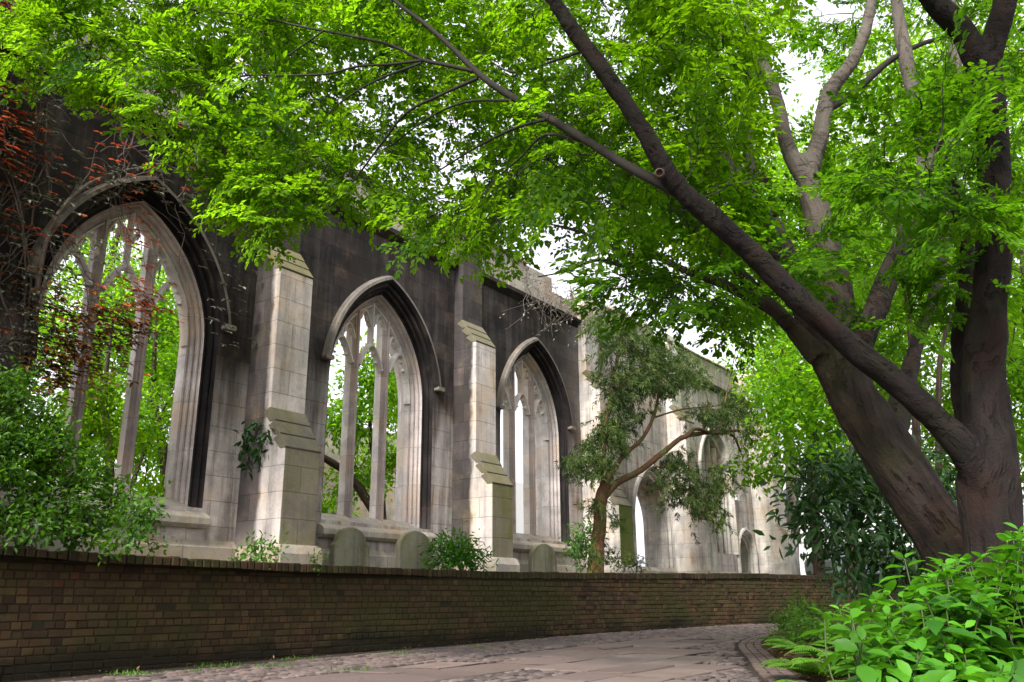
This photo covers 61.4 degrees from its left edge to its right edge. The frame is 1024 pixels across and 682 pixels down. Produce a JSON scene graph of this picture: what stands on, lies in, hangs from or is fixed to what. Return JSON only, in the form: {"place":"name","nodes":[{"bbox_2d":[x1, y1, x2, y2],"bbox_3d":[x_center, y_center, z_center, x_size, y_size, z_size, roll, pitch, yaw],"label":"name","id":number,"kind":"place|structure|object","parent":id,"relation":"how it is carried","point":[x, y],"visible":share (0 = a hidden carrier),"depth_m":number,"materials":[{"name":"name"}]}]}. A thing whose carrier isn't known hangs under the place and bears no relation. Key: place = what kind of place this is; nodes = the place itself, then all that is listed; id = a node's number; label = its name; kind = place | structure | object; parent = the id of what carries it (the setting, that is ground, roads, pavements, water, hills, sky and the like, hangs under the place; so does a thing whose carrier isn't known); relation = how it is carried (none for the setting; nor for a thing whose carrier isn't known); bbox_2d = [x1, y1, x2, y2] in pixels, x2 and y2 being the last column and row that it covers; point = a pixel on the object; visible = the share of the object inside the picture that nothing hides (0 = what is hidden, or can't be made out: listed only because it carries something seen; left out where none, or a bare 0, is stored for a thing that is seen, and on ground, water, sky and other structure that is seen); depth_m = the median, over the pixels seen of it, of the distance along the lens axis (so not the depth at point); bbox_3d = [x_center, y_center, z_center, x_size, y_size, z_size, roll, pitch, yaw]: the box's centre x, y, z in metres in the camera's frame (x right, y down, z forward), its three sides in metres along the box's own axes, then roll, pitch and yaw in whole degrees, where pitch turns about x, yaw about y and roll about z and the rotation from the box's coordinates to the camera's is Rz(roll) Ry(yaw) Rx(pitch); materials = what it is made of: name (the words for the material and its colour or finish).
{"place":"outdoors","nodes":[
{"label":"outdoors","id":0,"kind":"place"},
{"bbox_2d":[0,555,431,576],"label":"churchyard ground","id":1,"kind":"structure","parent":0,"point":[162,565],"depth_m":10.70,"materials":[{"name":"soil"}]},
{"bbox_2d":[0,356,141,554],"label":"evergreen shrub","id":2,"kind":"object","parent":1,"relation":"on","point":[34,439],"visible":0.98,"depth_m":10.11,"materials":[{"name":"green plant"}]},
{"bbox_2d":[16,297,174,494],"bbox_3d":[-8.674,1.909,16.926,6.265,5.494,3.456,15,-23,-41],"label":"tree","id":3,"kind":"object","parent":1,"relation":"on","point":[144,411],"visible":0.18,"depth_m":17.89,"materials":[{"name":"green plant"}]},
{"bbox_2d":[16,219,178,486],"bbox_3d":[-13.293,0.265,24.472,6.689,13.076,10.560,-14,-22,38],"label":"tree","id":4,"kind":"object","parent":1,"relation":"on","point":[86,244],"visible":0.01,"depth_m":26.04,"materials":[{"name":"green plant"}]},
{"bbox_2d":[31,235,179,492],"bbox_3d":[-8.906,1.429,21.731,5.368,9.216,8.651,-14,-21,38],"label":"tree","id":5,"kind":"object","parent":1,"relation":"on","point":[169,370],"visible":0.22,"depth_m":20.84,"materials":[{"name":"green plant"}]},
{"bbox_2d":[48,362,170,496],"bbox_3d":[-6.293,1.786,13.679,2.233,3.003,1.229,10,-20,-31],"label":"young tree sprout","id":6,"kind":"object","parent":1,"relation":"on","point":[95,423],"visible":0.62,"depth_m":13.59,"materials":[{"name":"green plant"}]},
{"bbox_2d":[88,482,180,566],"bbox_3d":[-4.318,2.068,9.790,0.888,0.975,0.895,13,-22,-38],"label":"sprawling shrub","id":7,"kind":"object","parent":1,"relation":"on","point":[133,532],"visible":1,"depth_m":9.74,"materials":[{"name":"green plant"}]},
{"bbox_2d":[104,248,178,490],"bbox_3d":[-10.529,1.873,29.006,6.202,12.593,8.451,-10,-20,30],"label":"tree","id":8,"kind":"object","parent":1,"relation":"on","point":[167,385],"visible":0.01,"depth_m":27.43,"materials":[{"name":"green plant"}]},
{"bbox_2d":[42,273,333,491],"bbox_3d":[-8.996,1.997,24.516,5.277,9.726,8.973,-11,-20,32],"label":"tree","id":9,"kind":"object","parent":1,"relation":"on","point":[160,336],"visible":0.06,"depth_m":22.75,"materials":[{"name":"green plant"}]},
{"bbox_2d":[228,527,293,569],"bbox_3d":[-3.608,3.023,12.341,0.900,0.681,0.700,0,-17,0],"label":"wall weed","id":10,"kind":"object","parent":1,"relation":"on","point":[254,548],"depth_m":12.31,"materials":[{"name":"green plant"}]},
{"bbox_2d":[308,547,328,575],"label":"wall weed","id":11,"kind":"object","parent":1,"relation":"on","point":[314,559],"depth_m":12.79,"materials":[{"name":"green plant"}]},
{"bbox_2d":[329,527,369,565],"bbox_3d":[-2.882,3.756,15.328,0.130,0.864,0.872,-15,-22,33],"label":"gravestone","id":12,"kind":"object","parent":1,"relation":"on","point":[349,546],"visible":0.82,"depth_m":15.27,"materials":[{"name":"stone"}]},
{"bbox_2d":[321,331,397,519],"bbox_3d":[-4.466,3.528,25.775,4.332,7.481,6.092,0,-17,0],"label":"tree","id":13,"kind":"object","parent":1,"relation":"on","point":[361,486],"visible":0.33,"depth_m":24.95,"materials":[{"name":"green plant"}]},
{"bbox_2d":[0,0,800,574],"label":"church ruin","id":14,"kind":"object","parent":1,"relation":"on","point":[460,360],"visible":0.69,"depth_m":17.20,"materials":[{"name":"stone"}]},
{"bbox_2d":[0,176,236,528],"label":"window","id":15,"kind":"structure","parent":14,"relation":"in","point":[187,452],"depth_m":13.91,"materials":[{"name":"stone"}]},
{"bbox_2d":[0,0,354,411],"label":"climbing vine","id":16,"kind":"object","parent":14,"relation":"attached to","point":[35,332],"visible":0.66,"depth_m":12.15,"materials":[{"name":"red plant"}]},
{"bbox_2d":[233,419,274,479],"bbox_3d":[-4.268,1.763,14.256,0.838,1.121,0.688,0,-17,0],"label":"ivy tuft","id":17,"kind":"object","parent":14,"relation":"attached to","point":[255,452],"visible":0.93,"depth_m":14.17,"materials":[{"name":"green plant"}]},
{"bbox_2d":[317,275,444,543],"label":"window","id":18,"kind":"structure","parent":14,"relation":"in","point":[397,334],"depth_m":18.17,"materials":[{"name":"stone"}]},
{"bbox_2d":[496,337,575,554],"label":"window","id":19,"kind":"structure","parent":14,"relation":"in","point":[538,393],"depth_m":22.59,"materials":[{"name":"stone"}]},
{"bbox_2d":[500,262,627,363],"bbox_3d":[1.651,-0.742,23.784,0.831,2.708,7.235,-13,-21,35],"label":"parapet creeper","id":20,"kind":"object","parent":14,"relation":"attached to","point":[552,296],"visible":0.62,"depth_m":22.96,"materials":[{"name":"brown plant"}]},
{"bbox_2d":[631,464,674,568],"bbox_3d":[3.690,5.812,26.827,1.850,4.000,3.020,-12,-20,34],"label":"doorway","id":21,"kind":"structure","parent":14,"relation":"in","point":[658,533],"depth_m":27.43,"materials":[{"name":"grey stone"}]},
{"bbox_2d":[698,428,739,554],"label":"window","id":22,"kind":"structure","parent":14,"relation":"in","point":[711,449],"depth_m":31.45,"materials":[{"name":"stone"}]},
{"bbox_2d":[737,528,758,572],"bbox_3d":[8.383,8.248,32.260,1.050,2.418,1.880,-12,-20,34],"label":"small doorway","id":23,"kind":"structure","parent":14,"relation":"in","point":[747,559],"depth_m":32.62,"materials":[{"name":"stone"}]},
{"bbox_2d":[395,530,431,568],"bbox_3d":[-1.827,3.976,16.076,0.120,0.861,0.900,-14,-21,33],"label":"gravestone","id":24,"kind":"object","parent":1,"relation":"on","point":[408,551],"visible":0.68,"depth_m":15.96,"materials":[{"name":"stone"}]},
{"bbox_2d":[417,511,498,575],"bbox_3d":[-0.969,3.840,15.720,1.664,1.378,1.227,10,-20,-32],"label":"pointed leaf bush","id":25,"kind":"object","parent":1,"relation":"on","point":[461,555],"visible":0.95,"depth_m":15.49,"materials":[{"name":"green plant"}]},
{"bbox_2d":[528,543,556,572],"bbox_3d":[0.709,5.094,19.827,0.120,0.860,1.031,-14,-21,33],"label":"gravestone","id":26,"kind":"object","parent":1,"relation":"on","point":[542,557],"visible":0.73,"depth_m":19.74,"materials":[{"name":"stone"}]},
{"bbox_2d":[558,516,609,571],"bbox_3d":[1.635,4.724,20.026,1.518,1.415,1.047,12,-21,-36],"label":"terrace shrub","id":27,"kind":"object","parent":1,"relation":"on","point":[583,533],"visible":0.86,"depth_m":19.89,"materials":[{"name":"green plant"}]},
{"bbox_2d":[604,546,650,572],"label":"terrace shrub","id":28,"kind":"object","parent":1,"relation":"on","point":[632,562],"visible":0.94,"depth_m":20.45,"materials":[{"name":"green plant"}]},
{"bbox_2d":[554,310,766,579],"bbox_3d":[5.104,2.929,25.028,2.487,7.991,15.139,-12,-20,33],"label":"podocarpus tree","id":29,"kind":"object","parent":1,"relation":"on","point":[649,382],"visible":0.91,"depth_m":22.72,"materials":[{"name":"green plant"}]},
{"bbox_2d":[622,6,989,551],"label":"garden tree","id":30,"kind":"object","parent":1,"relation":"on","point":[798,145],"visible":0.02,"depth_m":41.47,"materials":[{"name":"green plant"}]},
{"bbox_2d":[709,121,936,574],"bbox_3d":[11.813,-0.048,31.312,10.183,17.386,7.019,0,-17,0],"label":"garden tree","id":31,"kind":"object","parent":1,"relation":"on","point":[757,469],"visible":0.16,"depth_m":29.47,"materials":[{"name":"green plant"}]},
{"bbox_2d":[727,201,955,597],"bbox_3d":[10.260,1.054,26.528,7.903,13.118,5.650,6,-18,-20],"label":"garden tree","id":32,"kind":"object","parent":1,"relation":"on","point":[818,412],"visible":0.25,"depth_m":25.49,"materials":[{"name":"green plant"}]},
{"bbox_2d":[804,541,912,577],"bbox_3d":[13.080,8.237,31.958,4.167,1.485,1.820,6,-18,-19],"label":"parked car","id":33,"kind":"object","parent":1,"relation":"on","point":[827,564],"visible":0.03,"depth_m":31.20,"materials":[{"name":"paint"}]},
{"bbox_2d":[856,155,1023,505],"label":"garden tree","id":34,"kind":"object","parent":1,"relation":"on","point":[944,383],"visible":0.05,"depth_m":27.55,"materials":[{"name":"green plant"}]},
{"bbox_2d":[12,620,842,681],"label":"lane","id":35,"kind":"structure","parent":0,"point":[748,666],"depth_m":10.72,"materials":[{"name":"grey stone"}]},
{"bbox_2d":[63,623,803,681],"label":"lane setts","id":36,"kind":"structure","parent":35,"relation":"on","point":[735,634],"depth_m":10.93,"materials":[{"name":"stone"}]},
{"bbox_2d":[105,644,500,676],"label":"grass in joints","id":37,"kind":"structure","parent":36,"relation":"on","point":[146,673],"depth_m":10.16,"materials":[{"name":"green plant"}]},
{"bbox_2d":[17,622,840,681],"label":"leaf litter","id":38,"kind":"object","parent":36,"relation":"on","point":[767,646],"visible":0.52,"depth_m":10.97,"materials":[{"name":"brown plant"}]},
{"bbox_2d":[265,637,741,681],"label":"lane flagstones","id":39,"kind":"object","parent":35,"relation":"on","point":[649,660],"visible":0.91,"depth_m":9.82,"materials":[{"name":"grey stone"}]},
{"bbox_2d":[738,632,807,681],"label":"lane edge bricks","id":40,"kind":"object","parent":35,"relation":"on","point":[755,655],"visible":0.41,"depth_m":10.30,"materials":[{"name":"grey stone"}]},
{"bbox_2d":[19,0,1023,566],"label":"sky","id":41,"kind":"structure","parent":0,"point":[806,84],"materials":[{"name":"white"}]},
{"bbox_2d":[763,619,938,681],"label":"planting bed soil","id":42,"kind":"structure","parent":0,"point":[820,678],"depth_m":9.93,"materials":[{"name":"brown soil"}]},
{"bbox_2d":[0,0,1023,660],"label":"shade tree","id":43,"kind":"object","parent":42,"relation":"on","point":[974,436],"visible":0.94,"depth_m":9.26,"materials":[{"name":"green plant"}]},
{"bbox_2d":[443,0,1023,635],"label":"leaning tree","id":44,"kind":"object","parent":42,"relation":"on","point":[873,424],"visible":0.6,"depth_m":8.71,"materials":[{"name":"green plant"}]},
{"bbox_2d":[755,636,817,644],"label":"fern","id":45,"kind":"object","parent":42,"relation":"on","point":[781,637],"visible":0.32,"depth_m":10.85,"materials":[{"name":"green plant"}]},
{"bbox_2d":[756,638,836,656],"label":"fern","id":46,"kind":"object","parent":42,"relation":"on","point":[816,644],"visible":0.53,"depth_m":9.40,"materials":[{"name":"green plant"}]},
{"bbox_2d":[757,658,837,675],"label":"fern","id":47,"kind":"object","parent":42,"relation":"on","point":[776,662],"visible":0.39,"depth_m":8.02,"materials":[{"name":"green plant"}]},
{"bbox_2d":[774,679,846,681],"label":"fern","id":48,"kind":"object","parent":42,"relation":"on","point":[786,680],"visible":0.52,"depth_m":6.57,"materials":[{"name":"green plant"}]},
{"bbox_2d":[777,657,854,678],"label":"fern","id":49,"kind":"object","parent":42,"relation":"on","point":[811,664],"visible":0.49,"depth_m":7.42,"materials":[{"name":"green plant"}]},
{"bbox_2d":[763,581,872,649],"bbox_3d":[3.861,3.522,10.982,1.052,1.000,2.979,-2,-17,7],"label":"hedge shrub","id":50,"kind":"object","parent":42,"relation":"on","point":[812,623],"visible":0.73,"depth_m":11.34,"materials":[{"name":"green plant"}]},
{"bbox_2d":[782,645,853,661],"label":"fern","id":51,"kind":"object","parent":42,"relation":"on","point":[813,651],"visible":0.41,"depth_m":7.93,"materials":[{"name":"green plant"}]},
{"bbox_2d":[752,427,956,614],"bbox_3d":[5.280,2.427,12.313,4.410,2.955,1.973,5,-18,-18],"label":"dark laurel shrub","id":52,"kind":"object","parent":42,"relation":"on","point":[852,524],"visible":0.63,"depth_m":11.89,"materials":[{"name":"green plant"}]},
{"bbox_2d":[777,18,1023,578],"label":"garden tree","id":53,"kind":"object","parent":42,"relation":"on","point":[862,295],"visible":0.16,"depth_m":16.71,"materials":[{"name":"green plant"}]},
{"bbox_2d":[799,522,1023,681],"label":"broad leaved shrub","id":54,"kind":"object","parent":42,"relation":"on","point":[889,646],"visible":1,"depth_m":3.75,"materials":[{"name":"green plant"}]},
{"bbox_2d":[895,0,1023,498],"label":"garden tree","id":55,"kind":"object","parent":42,"relation":"on","point":[1016,396],"visible":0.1,"depth_m":18.23,"materials":[{"name":"green plant"}]},
{"label":"ground","id":56,"kind":"structure","parent":0,"visible":0},
{"bbox_2d":[0,546,927,681],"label":"brick retaining wall","id":57,"kind":"structure","parent":56,"relation":"on","point":[62,619],"depth_m":12.48,"materials":[{"name":"brown brick"}]},
{"bbox_2d":[781,459,1023,574],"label":"white building","id":58,"kind":"structure","parent":56,"relation":"on","point":[802,549],"depth_m":45.05,"materials":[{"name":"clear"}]},
{"bbox_2d":[824,497,848,527],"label":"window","id":59,"kind":"structure","parent":58,"relation":"in","point":[824,497],"depth_m":45.27,"materials":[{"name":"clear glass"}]}
]}

